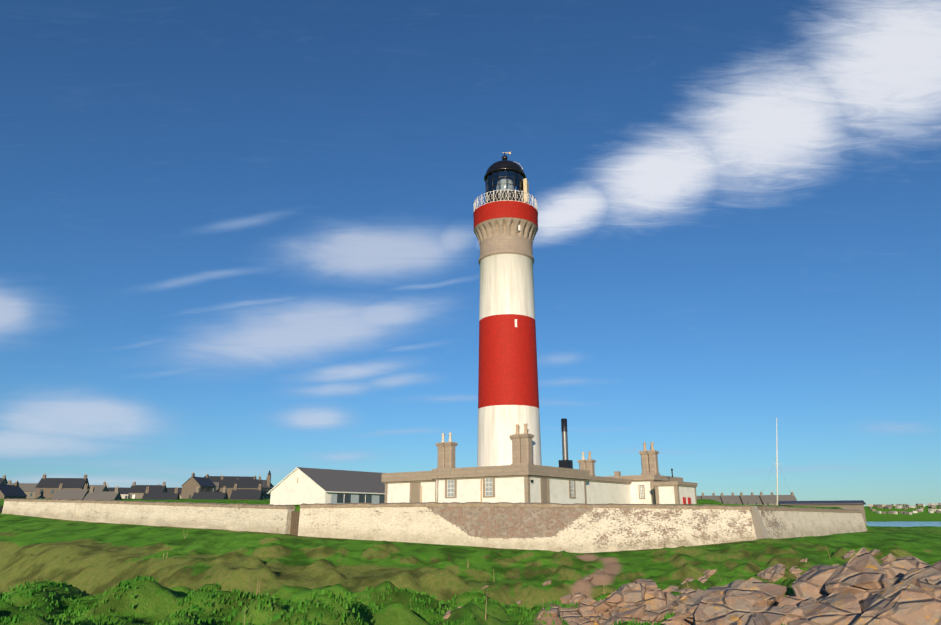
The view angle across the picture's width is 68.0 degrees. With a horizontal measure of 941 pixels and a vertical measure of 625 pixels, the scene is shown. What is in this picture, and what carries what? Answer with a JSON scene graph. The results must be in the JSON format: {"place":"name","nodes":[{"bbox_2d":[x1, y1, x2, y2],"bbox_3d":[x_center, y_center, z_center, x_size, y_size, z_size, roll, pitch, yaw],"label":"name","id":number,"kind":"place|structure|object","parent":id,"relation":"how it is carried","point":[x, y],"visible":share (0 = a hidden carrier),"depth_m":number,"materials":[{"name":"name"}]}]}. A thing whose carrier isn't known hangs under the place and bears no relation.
{"place":"outdoors","nodes":[
{"label":"outdoors","id":0,"kind":"place"},
{"bbox_2d":[0,499,940,624],"bbox_3d":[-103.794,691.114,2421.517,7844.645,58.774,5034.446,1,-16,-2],"label":"ground","id":1,"kind":"structure","parent":0,"point":[94,560],"depth_m":36.46,"materials":[{"name":"green plant"}]},
{"bbox_2d":[267,467,384,504],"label":"gabled hall","id":2,"kind":"structure","parent":1,"relation":"on","point":[298,485],"depth_m":76.76,"materials":[{"name":"paint"}]},
{"bbox_2d":[0,526,829,624],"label":"bushes","id":3,"kind":"object","parent":1,"relation":"on","point":[348,604],"visible":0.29,"depth_m":16.89,"materials":[{"name":"green plant"}]},
{"bbox_2d":[2,498,866,552],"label":"boundary wall","id":4,"kind":"structure","parent":1,"relation":"on","point":[582,528],"depth_m":44.71,"materials":[{"name":"beige stone"}]},
{"bbox_2d":[0,470,940,524],"bbox_3d":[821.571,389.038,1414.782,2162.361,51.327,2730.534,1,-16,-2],"label":"village houses","id":5,"kind":"structure","parent":1,"relation":"on","point":[207,486],"depth_m":253.80,"materials":[{"name":"stone"}]},
{"bbox_2d":[473,152,541,466],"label":"lighthouse","id":6,"kind":"object","parent":1,"relation":"on","point":[505,216],"visible":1,"depth_m":65.42,"materials":[{"name":"paint"}]},
{"bbox_2d":[381,418,697,503],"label":"keepers cottages","id":7,"kind":"structure","parent":1,"relation":"on","point":[522,478],"depth_m":63.11,"materials":[{"name":"paint"}]},
{"bbox_2d":[443,547,940,624],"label":"rock outcrops","id":8,"kind":"object","parent":1,"relation":"on","point":[862,586],"visible":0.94,"depth_m":13.60,"materials":[{"name":"brown stone"}]},
{"bbox_2d":[757,418,788,504],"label":"flagpole","id":9,"kind":"object","parent":1,"relation":"on","point":[777,463],"visible":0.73,"depth_m":69.50,"materials":[{"name":"metal"}]},
{"bbox_2d":[0,0,940,505],"label":"sky","id":10,"kind":"structure","parent":0,"point":[238,237],"materials":[{"name":"blue"}]},
{"bbox_2d":[866,521,940,526],"bbox_3d":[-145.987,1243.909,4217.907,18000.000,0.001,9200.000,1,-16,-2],"label":"sea","id":11,"kind":"structure","parent":0,"point":[905,523],"depth_m":1067.45,"materials":[{"name":"blue liquid"}]}
]}

